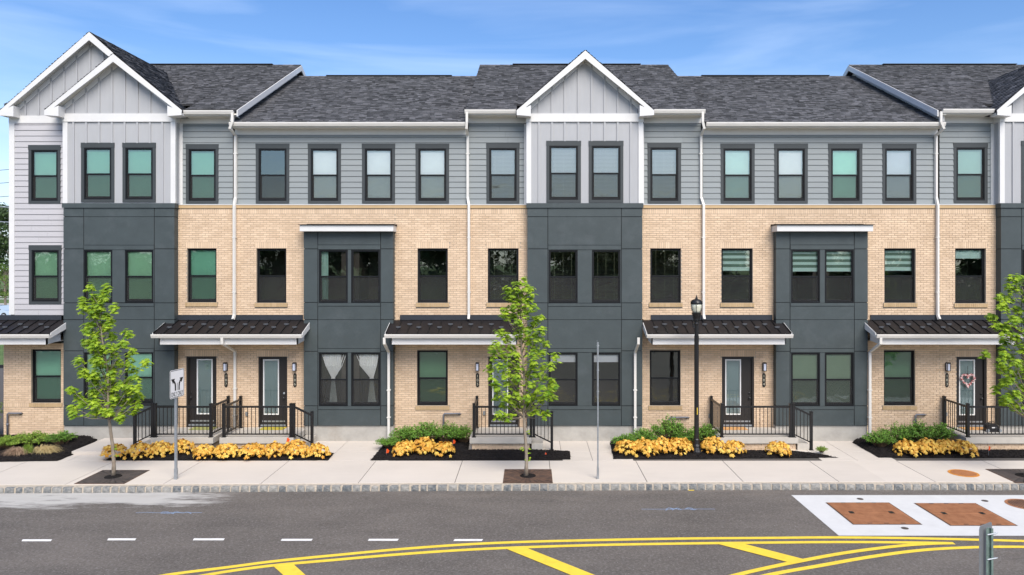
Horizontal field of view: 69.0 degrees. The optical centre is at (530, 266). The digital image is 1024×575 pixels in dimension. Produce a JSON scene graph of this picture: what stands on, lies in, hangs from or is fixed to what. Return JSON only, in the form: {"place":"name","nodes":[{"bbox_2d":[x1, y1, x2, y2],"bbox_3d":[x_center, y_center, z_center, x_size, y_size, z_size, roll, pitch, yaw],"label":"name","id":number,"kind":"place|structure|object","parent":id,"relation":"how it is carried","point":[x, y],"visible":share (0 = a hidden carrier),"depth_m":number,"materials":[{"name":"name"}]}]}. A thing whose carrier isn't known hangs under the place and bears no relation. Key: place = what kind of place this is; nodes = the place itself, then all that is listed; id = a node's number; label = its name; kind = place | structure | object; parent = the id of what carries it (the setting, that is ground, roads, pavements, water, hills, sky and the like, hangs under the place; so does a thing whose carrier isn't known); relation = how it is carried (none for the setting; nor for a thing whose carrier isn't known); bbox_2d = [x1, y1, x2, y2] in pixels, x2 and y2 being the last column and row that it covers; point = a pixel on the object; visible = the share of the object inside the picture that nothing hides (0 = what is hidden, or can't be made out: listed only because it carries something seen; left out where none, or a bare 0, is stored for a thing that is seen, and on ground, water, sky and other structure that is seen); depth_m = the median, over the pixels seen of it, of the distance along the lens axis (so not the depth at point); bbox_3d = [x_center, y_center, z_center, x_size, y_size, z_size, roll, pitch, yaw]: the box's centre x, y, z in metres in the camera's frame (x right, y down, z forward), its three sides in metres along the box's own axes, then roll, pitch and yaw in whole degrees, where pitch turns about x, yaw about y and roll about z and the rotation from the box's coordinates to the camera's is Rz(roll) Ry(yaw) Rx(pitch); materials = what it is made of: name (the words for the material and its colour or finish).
{"place":"outdoors","nodes":[
{"label":"outdoors","id":0,"kind":"place"},
{"bbox_2d":[0,275,8,364],"bbox_3d":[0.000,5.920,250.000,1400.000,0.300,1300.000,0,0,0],"label":"ground","id":1,"kind":"structure","parent":0,"point":[2,346],"depth_m":53.44,"materials":[{"name":"green plant"}]},
{"bbox_2d":[0,204,8,271],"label":"tree","id":2,"kind":"object","parent":1,"relation":"on","point":[4,216],"visible":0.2,"depth_m":125.40,"materials":[{"name":"green plant"}]},
{"bbox_2d":[0,490,1023,574],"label":"road","id":3,"kind":"structure","parent":0,"point":[79,529],"depth_m":15.62,"materials":[{"name":"grey asphalt"}]},
{"bbox_2d":[0,482,1023,493],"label":"kerb","id":4,"kind":"structure","parent":3,"relation":"on","point":[342,487],"depth_m":18.62,"materials":[{"name":"stone"}]},
{"bbox_2d":[506,548,593,574],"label":"yellow hatch bar","id":5,"kind":"object","parent":3,"relation":"on","point":[550,562],"visible":1,"depth_m":14.11,"materials":[{"name":"paint"}]},
{"bbox_2d":[201,541,954,574],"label":"yellow line","id":6,"kind":"object","parent":3,"relation":"on","point":[495,548],"visible":1,"depth_m":14.89,"materials":[{"name":"paint"}]},
{"bbox_2d":[162,536,1023,574],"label":"yellow line","id":7,"kind":"object","parent":3,"relation":"on","point":[531,541],"visible":0.98,"depth_m":15.21,"materials":[{"name":"paint"}]},
{"bbox_2d":[720,544,805,562],"bbox_3d":[4.524,5.598,14.604,1.654,0.001,0.350,0,0,40],"label":"yellow hatch bar","id":8,"kind":"object","parent":3,"relation":"on","point":[768,553],"visible":1,"depth_m":14.56,"materials":[{"name":"paint"}]},
{"bbox_2d":[731,542,949,574],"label":"yellow line","id":9,"kind":"object","parent":3,"relation":"on","point":[825,556],"visible":1,"depth_m":14.46,"materials":[{"name":"paint"}]},
{"bbox_2d":[763,546,1023,574],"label":"yellow line","id":10,"kind":"object","parent":3,"relation":"on","point":[858,558],"visible":0.93,"depth_m":14.38,"materials":[{"name":"paint"}]},
{"bbox_2d":[792,495,1023,535],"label":"concrete pad","id":11,"kind":"object","parent":3,"relation":"on","point":[836,522],"visible":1,"depth_m":16.80,"materials":[{"name":"grey concrete"}]},
{"bbox_2d":[825,502,921,524],"bbox_3d":[7.737,5.592,16.887,1.506,0.016,1.506,0,0,0],"label":"access hatch","id":12,"kind":"object","parent":11,"relation":"on","point":[870,513],"visible":1,"depth_m":16.82,"materials":[{"name":"brown metal"}]},
{"bbox_2d":[914,503,1017,525],"bbox_3d":[9.782,5.592,16.830,1.462,0.016,1.532,0,0,0],"label":"access hatch","id":13,"kind":"object","parent":11,"relation":"on","point":[962,514],"visible":0.98,"depth_m":16.76,"materials":[{"name":"brown metal"}]},
{"bbox_2d":[979,522,997,574],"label":"metal post","id":14,"kind":"object","parent":3,"relation":"on","point":[986,534],"visible":1,"depth_m":9.01,"materials":[{"name":"grey metal"}]},
{"bbox_2d":[0,368,1023,484],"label":"pavement","id":15,"kind":"structure","parent":0,"point":[349,462],"depth_m":20.13,"materials":[{"name":"grey concrete"}]},
{"bbox_2d":[0,434,97,461],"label":"mulch bed","id":16,"kind":"object","parent":15,"relation":"on","point":[71,445],"visible":0.56,"depth_m":21.69,"materials":[{"name":"black soil"}]},
{"bbox_2d":[72,438,149,454],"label":"walkway","id":17,"kind":"structure","parent":15,"relation":"on","point":[95,448],"depth_m":22.29,"materials":[{"name":"concrete"}]},
{"bbox_2d":[74,470,148,483],"bbox_3d":[-10.831,5.444,19.320,1.260,0.050,1.260,0,0,0],"label":"pit","id":18,"kind":"object","parent":15,"relation":"on","point":[119,477],"visible":0.95,"depth_m":19.23,"materials":[{"name":"black soil"}]},
{"bbox_2d":[65,282,153,475],"bbox_3d":[-11.080,2.941,19.345,2.215,5.062,1.185,0,0,0],"label":"street tree","id":19,"kind":"object","parent":18,"relation":"in","point":[94,404],"visible":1,"depth_m":19.28,"materials":[{"name":"green plant"}]},
{"bbox_2d":[0,32,305,440],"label":"townhouse","id":20,"kind":"structure","parent":15,"relation":"on","point":[122,173],"depth_m":23.49,"materials":[{"name":"beige brick"}]},
{"bbox_2d":[0,315,65,344],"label":"entrance canopy","id":21,"kind":"object","parent":20,"relation":"attached to","point":[31,329],"visible":0.98,"depth_m":22.86,"materials":[{"name":"grey metal"}]},
{"bbox_2d":[28,145,60,203],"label":"window","id":22,"kind":"structure","parent":20,"relation":"in","point":[44,161],"depth_m":23.64,"materials":[{"name":"green glass"}]},
{"bbox_2d":[28,245,61,303],"bbox_3d":[-15.370,0.273,23.630,1.044,1.873,0.120,0,0,0],"label":"window","id":23,"kind":"structure","parent":20,"relation":"in","point":[45,261],"depth_m":23.64,"materials":[{"name":"green glass"}]},
{"bbox_2d":[33,336,62,402],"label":"window","id":24,"kind":"structure","parent":20,"relation":"in","point":[46,362],"depth_m":23.67,"materials":[{"name":"green glass"}]},
{"bbox_2d":[84,250,111,301],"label":"window","id":25,"kind":"structure","parent":20,"relation":"in","point":[97,263],"depth_m":23.33,"materials":[{"name":"green glass"}]},
{"bbox_2d":[84,352,111,401],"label":"window","id":26,"kind":"structure","parent":20,"relation":"in","point":[86,354],"depth_m":23.33,"materials":[{"name":"green glass"}]},
{"bbox_2d":[81,143,114,201],"bbox_3d":[-13.518,-2.923,23.300,1.045,1.862,0.120,0,0,0],"label":"window","id":27,"kind":"structure","parent":20,"relation":"in","point":[97,159],"depth_m":23.31,"materials":[{"name":"green glass"}]},
{"bbox_2d":[125,250,152,301],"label":"window","id":28,"kind":"structure","parent":20,"relation":"in","point":[138,263],"depth_m":23.33,"materials":[{"name":"green glass"}]},
{"bbox_2d":[125,352,152,402],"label":"window","id":29,"kind":"structure","parent":20,"relation":"in","point":[146,375],"depth_m":23.33,"materials":[{"name":"green glass"}]},
{"bbox_2d":[122,143,155,201],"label":"window","id":30,"kind":"structure","parent":20,"relation":"in","point":[138,159],"depth_m":23.30,"materials":[{"name":"green glass"}]},
{"bbox_2d":[186,356,216,426],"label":"door","id":31,"kind":"structure","parent":20,"relation":"in","point":[201,370],"depth_m":23.59,"materials":[{"name":"paint"}]},
{"bbox_2d":[186,144,218,203],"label":"window","id":32,"kind":"structure","parent":20,"relation":"in","point":[202,161],"depth_m":23.67,"materials":[{"name":"green glass"}]},
{"bbox_2d":[188,248,216,301],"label":"window","id":33,"kind":"structure","parent":20,"relation":"in","point":[202,263],"depth_m":23.67,"materials":[{"name":"green glass"}]},
{"bbox_2d":[150,315,309,405],"bbox_3d":[-9.160,3.306,22.943,4.540,3.528,1.106,0,0,0],"label":"entrance canopy","id":34,"kind":"object","parent":20,"relation":"attached to","point":[226,331],"visible":0.95,"depth_m":22.78,"materials":[{"name":"grey metal"}]},
{"bbox_2d":[170,368,183,479],"bbox_3d":[-9.101,4.060,19.108,0.082,2.820,0.580,0,0,9],"label":"traffic sign","id":35,"kind":"object","parent":15,"relation":"on","point":[176,383],"visible":1,"depth_m":19.08,"materials":[{"name":"white metal"}]},
{"bbox_2d":[143,427,232,447],"bbox_3d":[-10.495,5.281,22.768,2.190,0.398,1.456,0,0,0],"label":"porch stoop","id":36,"kind":"object","parent":15,"relation":"on","point":[197,440],"visible":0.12,"depth_m":22.21,"materials":[{"name":"concrete"}]},
{"bbox_2d":[133,395,229,445],"bbox_3d":[-10.635,4.769,22.765,2.390,1.403,1.390,0,0,0],"label":"porch railing","id":37,"kind":"object","parent":36,"relation":"on","point":[153,408],"visible":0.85,"depth_m":22.12,"materials":[{"name":"black metal"}]},
{"bbox_2d":[106,448,333,459],"bbox_3d":[-8.852,5.430,21.640,6.327,0.065,1.457,0,0,0],"label":"mulch bed","id":38,"kind":"object","parent":15,"relation":"on","point":[182,456],"visible":0.37,"depth_m":21.09,"materials":[{"name":"black soil"}]},
{"bbox_2d":[282,439,308,458],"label":"coral bells","id":39,"kind":"object","parent":38,"relation":"on","point":[293,445],"visible":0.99,"depth_m":21.14,"materials":[{"name":"yellow plant"}]},
{"bbox_2d":[219,427,316,449],"bbox_3d":[-7.945,5.281,22.768,2.530,0.398,1.456,0,0,0],"label":"porch stoop","id":40,"kind":"object","parent":15,"relation":"on","point":[243,440],"visible":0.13,"depth_m":22.10,"materials":[{"name":"concrete"}]},
{"bbox_2d":[221,395,313,445],"bbox_3d":[-7.805,4.769,22.765,2.730,1.403,1.390,0,0,0],"label":"porch railing","id":41,"kind":"object","parent":40,"relation":"on","point":[292,407],"visible":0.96,"depth_m":22.12,"materials":[{"name":"black metal"}]},
{"bbox_2d":[229,75,475,440],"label":"townhouse","id":42,"kind":"structure","parent":15,"relation":"on","point":[351,225],"depth_m":23.50,"materials":[{"name":"beige brick"}]},
{"bbox_2d":[257,248,285,302],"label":"window","id":43,"kind":"structure","parent":42,"relation":"in","point":[271,262],"depth_m":25.07,"materials":[{"name":"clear glass"}]},
{"bbox_2d":[255,144,289,203],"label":"window","id":44,"kind":"structure","parent":42,"relation":"in","point":[272,160],"depth_m":24.84,"materials":[{"name":"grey glass"}]},
{"bbox_2d":[259,357,286,426],"bbox_3d":[-8.137,3.987,23.593,0.911,2.260,0.175,0,0,0],"label":"door","id":45,"kind":"structure","parent":42,"relation":"in","point":[272,370],"depth_m":23.59,"materials":[{"name":"paint"}]},
{"bbox_2d":[308,144,340,203],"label":"window","id":46,"kind":"structure","parent":42,"relation":"in","point":[324,160],"depth_m":23.67,"materials":[{"name":"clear glass"}]},
{"bbox_2d":[319,352,359,405],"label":"window","id":47,"kind":"structure","parent":42,"relation":"in","point":[330,366],"depth_m":23.36,"materials":[{"name":"clear glass"}]},
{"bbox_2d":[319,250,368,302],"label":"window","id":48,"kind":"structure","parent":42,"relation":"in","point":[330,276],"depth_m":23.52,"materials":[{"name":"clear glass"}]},
{"bbox_2d":[341,250,379,302],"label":"window","id":49,"kind":"structure","parent":42,"relation":"in","point":[374,255],"depth_m":23.36,"materials":[{"name":"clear glass"}]},
{"bbox_2d":[341,352,379,405],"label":"window","id":50,"kind":"structure","parent":42,"relation":"in","point":[369,362],"depth_m":23.36,"materials":[{"name":"clear glass"}]},
{"bbox_2d":[362,144,394,203],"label":"window","id":51,"kind":"structure","parent":42,"relation":"in","point":[378,160],"depth_m":23.67,"materials":[{"name":"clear glass"}]},
{"bbox_2d":[415,144,448,203],"bbox_3d":[-3.112,-2.928,23.630,1.074,1.903,0.120,0,0,0],"label":"window","id":52,"kind":"structure","parent":42,"relation":"in","point":[432,160],"depth_m":23.67,"materials":[{"name":"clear glass"}]},
{"bbox_2d":[417,350,447,404],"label":"window","id":53,"kind":"structure","parent":42,"relation":"in","point":[432,365],"depth_m":23.67,"materials":[{"name":"green glass"}]},
{"bbox_2d":[418,248,447,302],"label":"window","id":54,"kind":"structure","parent":42,"relation":"in","point":[432,262],"depth_m":25.07,"materials":[{"name":"black glass"}]},
{"bbox_2d":[383,315,522,437],"bbox_3d":[-2.355,3.456,22.943,4.226,3.828,1.106,0,0,0],"label":"entrance canopy","id":55,"kind":"object","parent":42,"relation":"attached to","point":[437,330],"visible":0.92,"depth_m":22.78,"materials":[{"name":"grey metal"}]},
{"bbox_2d":[371,437,570,459],"bbox_3d":[-1.685,5.405,22.220,5.702,0.115,2.592,0,0,0],"label":"mulch bed","id":56,"kind":"object","parent":15,"relation":"on","point":[464,451],"visible":0.56,"depth_m":21.36,"materials":[{"name":"black soil"}]},
{"bbox_2d":[409,420,447,441],"bbox_3d":[-3.155,5.070,22.772,1.191,0.688,1.002,0,0,-32],"label":"shrub","id":57,"kind":"object","parent":56,"relation":"on","point":[423,430],"visible":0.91,"depth_m":22.62,"materials":[{"name":"green plant"}]},
{"bbox_2d":[429,420,461,441],"bbox_3d":[-2.553,5.063,22.766,1.156,0.700,0.976,0,0,1],"label":"shrub","id":58,"kind":"object","parent":56,"relation":"on","point":[450,435],"visible":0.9,"depth_m":22.65,"materials":[{"name":"green plant"}]},
{"bbox_2d":[470,427,542,449],"bbox_3d":[-0.719,5.281,22.768,2.172,0.398,1.456,0,0,0],"label":"porch stoop","id":59,"kind":"object","parent":15,"relation":"on","point":[492,442],"visible":0.77,"depth_m":22.10,"materials":[{"name":"concrete"}]},
{"bbox_2d":[472,395,553,450],"bbox_3d":[-0.527,4.769,22.765,2.435,1.403,1.390,0,0,0],"label":"porch railing","id":60,"kind":"object","parent":59,"relation":"on","point":[475,414],"visible":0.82,"depth_m":22.12,"materials":[{"name":"black metal"}]},
{"bbox_2d":[503,469,552,482],"bbox_3d":[-0.071,5.444,19.400,1.260,0.050,1.260,0,0,0],"label":"pit","id":61,"kind":"object","parent":15,"relation":"on","point":[533,476],"visible":0.94,"depth_m":19.32,"materials":[{"name":"black soil"}]},
{"bbox_2d":[483,277,561,475],"bbox_3d":[-0.206,2.865,19.331,2.124,5.216,1.143,0,0,0],"label":"street tree","id":62,"kind":"object","parent":61,"relation":"in","point":[526,400],"visible":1,"depth_m":19.25,"materials":[{"name":"green plant"}]},
{"bbox_2d":[465,50,709,440],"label":"townhouse","id":63,"kind":"structure","parent":15,"relation":"on","point":[584,194],"depth_m":23.46,"materials":[{"name":"beige brick"}]},
{"bbox_2d":[486,143,519,203],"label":"window","id":64,"kind":"structure","parent":63,"relation":"in","point":[502,159],"depth_m":23.67,"materials":[{"name":"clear glass"}]},
{"bbox_2d":[488,248,518,302],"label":"window","id":65,"kind":"structure","parent":63,"relation":"in","point":[503,263],"depth_m":25.07,"materials":[{"name":"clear glass"}]},
{"bbox_2d":[488,357,518,426],"bbox_3d":[-0.852,3.987,23.593,0.969,2.260,0.175,0,0,0],"label":"door","id":66,"kind":"structure","parent":63,"relation":"in","point":[491,393],"depth_m":23.59,"materials":[{"name":"paint"}]},
{"bbox_2d":[549,250,577,302],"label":"window","id":67,"kind":"structure","parent":63,"relation":"in","point":[563,264],"depth_m":24.74,"materials":[{"name":"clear glass"}]},
{"bbox_2d":[549,353,577,405],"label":"window","id":68,"kind":"structure","parent":63,"relation":"in","point":[566,373],"depth_m":24.74,"materials":[{"name":"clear glass"}]},
{"bbox_2d":[546,141,580,202],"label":"window","id":69,"kind":"structure","parent":63,"relation":"in","point":[563,158],"depth_m":23.33,"materials":[{"name":"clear glass"}]},
{"bbox_2d":[592,250,619,302],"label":"window","id":70,"kind":"structure","parent":63,"relation":"in","point":[605,263],"depth_m":24.74,"materials":[{"name":"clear glass"}]},
{"bbox_2d":[592,353,619,405],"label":"window","id":71,"kind":"structure","parent":63,"relation":"in","point":[609,363],"depth_m":24.74,"materials":[{"name":"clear glass"}]},
{"bbox_2d":[589,141,623,202],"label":"window","id":72,"kind":"structure","parent":63,"relation":"in","point":[605,157],"depth_m":23.34,"materials":[{"name":"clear glass"}]},
{"bbox_2d":[647,143,680,203],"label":"window","id":73,"kind":"structure","parent":63,"relation":"in","point":[664,159],"depth_m":23.67,"materials":[{"name":"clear glass"}]},
{"bbox_2d":[650,350,679,404],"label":"window","id":74,"kind":"structure","parent":63,"relation":"in","point":[664,364],"depth_m":25.07,"materials":[{"name":"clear glass"}]},
{"bbox_2d":[650,248,680,302],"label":"window","id":75,"kind":"structure","parent":63,"relation":"in","point":[665,263],"depth_m":25.07,"materials":[{"name":"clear glass"}]},
{"bbox_2d":[610,437,837,458],"bbox_3d":[5.563,5.405,22.298,6.447,0.115,2.437,0,0,0],"label":"mulch bed","id":76,"kind":"object","parent":15,"relation":"on","point":[718,454],"visible":0.4,"depth_m":21.34,"materials":[{"name":"black soil"}]},
{"bbox_2d":[651,413,686,442],"bbox_3d":[4.199,4.964,22.767,1.211,0.900,1.023,0,0,-6],"label":"shrub","id":77,"kind":"object","parent":76,"relation":"on","point":[666,430],"visible":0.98,"depth_m":22.65,"materials":[{"name":"green plant"}]},
{"bbox_2d":[690,294,703,452],"bbox_3d":[4.835,3.129,21.700,0.400,4.603,0.400,0,0,0],"label":"street lamp","id":78,"kind":"object","parent":76,"relation":"on","point":[696,305],"visible":0.99,"depth_m":21.64,"materials":[{"name":"black metal"}]},
{"bbox_2d":[709,427,808,449],"bbox_3d":[6.922,5.281,22.768,2.685,0.398,1.456,0,0,0],"label":"porch stoop","id":79,"kind":"object","parent":15,"relation":"on","point":[755,442],"visible":0.48,"depth_m":22.10,"materials":[{"name":"concrete"}]},
{"bbox_2d":[710,396,813,450],"bbox_3d":[7.012,4.769,22.765,2.785,1.403,1.390,0,0,0],"label":"porch railing","id":80,"kind":"object","parent":79,"relation":"on","point":[791,407],"visible":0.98,"depth_m":22.12,"materials":[{"name":"black metal"}]},
{"bbox_2d":[678,75,945,440],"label":"townhouse","id":81,"kind":"structure","parent":15,"relation":"on","point":[820,216],"depth_m":23.50,"materials":[{"name":"beige brick"}]},
{"bbox_2d":[633,315,793,434],"bbox_3d":[5.548,3.456,22.943,4.713,3.828,1.106,0,0,0],"label":"entrance canopy","id":82,"kind":"object","parent":81,"relation":"attached to","point":[719,330],"visible":0.97,"depth_m":22.71,"materials":[{"name":"grey metal"}]},
{"bbox_2d":[721,248,751,302],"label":"window","id":83,"kind":"structure","parent":81,"relation":"in","point":[736,263],"depth_m":23.67,"materials":[{"name":"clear glass"}]},
{"bbox_2d":[720,144,754,203],"bbox_3d":[6.556,-2.928,23.630,1.089,1.903,0.120,0,0,0],"label":"window","id":84,"kind":"structure","parent":81,"relation":"in","point":[737,160],"depth_m":23.67,"materials":[{"name":"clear glass"}]},
{"bbox_2d":[722,357,753,426],"bbox_3d":[6.543,3.987,23.593,1.013,2.260,0.175,0,0,0],"label":"door","id":85,"kind":"structure","parent":81,"relation":"in","point":[737,372],"depth_m":23.59,"materials":[{"name":"paint"}]},
{"bbox_2d":[774,144,807,203],"bbox_3d":[8.245,-2.928,23.630,1.074,1.903,0.120,0,0,0],"label":"window","id":86,"kind":"structure","parent":81,"relation":"in","point":[790,160],"depth_m":23.67,"materials":[{"name":"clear glass"}]},
{"bbox_2d":[791,352,819,405],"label":"window","id":87,"kind":"structure","parent":81,"relation":"in","point":[805,366],"depth_m":23.33,"materials":[{"name":"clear glass"}]},
{"bbox_2d":[791,250,828,302],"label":"window","id":88,"kind":"structure","parent":81,"relation":"in","point":[801,260],"depth_m":23.33,"materials":[{"name":"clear glass"}]},
{"bbox_2d":[797,250,853,302],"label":"window","id":89,"kind":"structure","parent":81,"relation":"in","point":[839,264],"depth_m":23.36,"materials":[{"name":"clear glass"}]},
{"bbox_2d":[825,352,853,405],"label":"window","id":90,"kind":"structure","parent":81,"relation":"in","point":[839,366],"depth_m":23.33,"materials":[{"name":"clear glass"}]},
{"bbox_2d":[828,144,862,203],"bbox_3d":[9.964,-2.928,23.630,1.089,1.903,0.120,0,0,0],"label":"window","id":91,"kind":"structure","parent":81,"relation":"in","point":[844,160],"depth_m":23.67,"materials":[{"name":"green glass"}]},
{"bbox_2d":[884,248,913,302],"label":"window","id":92,"kind":"structure","parent":81,"relation":"in","point":[898,262],"depth_m":23.67,"materials":[{"name":"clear glass"}]},
{"bbox_2d":[884,350,913,404],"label":"window","id":93,"kind":"structure","parent":81,"relation":"in","point":[898,364],"depth_m":23.67,"materials":[{"name":"green glass"}]},
{"bbox_2d":[882,144,916,203],"bbox_3d":[11.675,-2.928,23.630,1.089,1.903,0.120,0,0,0],"label":"window","id":94,"kind":"structure","parent":81,"relation":"in","point":[898,160],"depth_m":23.67,"materials":[{"name":"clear glass"}]},
{"bbox_2d":[865,315,1023,434],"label":"entrance canopy","id":95,"kind":"object","parent":81,"relation":"attached to","point":[927,330],"visible":0.9,"depth_m":22.82,"materials":[{"name":"grey metal"}]},
{"bbox_2d":[843,63,1023,428],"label":"townhouse","id":96,"kind":"structure","parent":15,"relation":"on","point":[978,109],"depth_m":23.51,"materials":[{"name":"beige brick"}]},
{"bbox_2d":[955,248,983,302],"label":"window","id":97,"kind":"structure","parent":96,"relation":"in","point":[969,262],"depth_m":24.60,"materials":[{"name":"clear glass"}]},
{"bbox_2d":[953,143,987,202],"bbox_3d":[13.931,-2.950,23.630,1.089,1.917,0.120,0,0,0],"label":"window","id":98,"kind":"structure","parent":96,"relation":"in","point":[970,160],"depth_m":23.67,"materials":[{"name":"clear glass"}]},
{"bbox_2d":[956,357,985,426],"bbox_3d":[13.916,3.998,23.593,0.955,2.267,0.175,0,0,0],"label":"door","id":99,"kind":"structure","parent":96,"relation":"in","point":[975,395],"depth_m":23.59,"materials":[{"name":"paint"}]},
{"bbox_2d":[852,437,1023,457],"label":"mulch bed","id":100,"kind":"object","parent":15,"relation":"on","point":[887,451],"visible":0.5,"depth_m":21.57,"materials":[{"name":"black soil"}]},
{"bbox_2d":[861,430,897,446],"bbox_3d":[10.464,5.169,22.315,1.029,0.486,0.865,0,0,1],"label":"shrub","id":101,"kind":"object","parent":100,"relation":"on","point":[879,440],"visible":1,"depth_m":22.22,"materials":[{"name":"green plant"}]},
{"bbox_2d":[899,419,936,442],"bbox_3d":[11.723,5.037,22.566,1.225,0.754,1.010,0,0,-20],"label":"shrub","id":102,"kind":"object","parent":100,"relation":"on","point":[918,431],"visible":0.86,"depth_m":22.45,"materials":[{"name":"green plant"}]},
{"bbox_2d":[924,422,960,442],"bbox_3d":[12.432,5.068,22.636,1.122,0.691,0.970,0,0,33],"label":"shrub","id":103,"kind":"object","parent":100,"relation":"on","point":[944,432],"visible":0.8,"depth_m":22.48,"materials":[{"name":"green plant"}]},
{"bbox_2d":[946,427,1023,449],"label":"porch stoop","id":104,"kind":"object","parent":15,"relation":"on","point":[1001,442],"visible":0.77,"depth_m":22.10,"materials":[{"name":"concrete"}]},
{"bbox_2d":[942,395,1023,437],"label":"porch railing","id":105,"kind":"object","parent":104,"relation":"on","point":[967,406],"visible":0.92,"depth_m":22.13,"materials":[{"name":"black metal"}]},
{"bbox_2d":[986,469,1023,482],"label":"tree grate","id":106,"kind":"object","parent":15,"relation":"on","point":[1015,475],"visible":1,"depth_m":19.51,"materials":[{"name":"black metal"}]},
{"bbox_2d":[978,273,1023,417],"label":"street tree","id":107,"kind":"object","parent":106,"relation":"on","point":[1006,399],"visible":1,"depth_m":19.31,"materials":[{"name":"green plant"}]},
{"bbox_2d":[0,0,1023,270],"label":"sky","id":108,"kind":"structure","parent":0,"point":[324,37],"materials":[{"name":"blue"}]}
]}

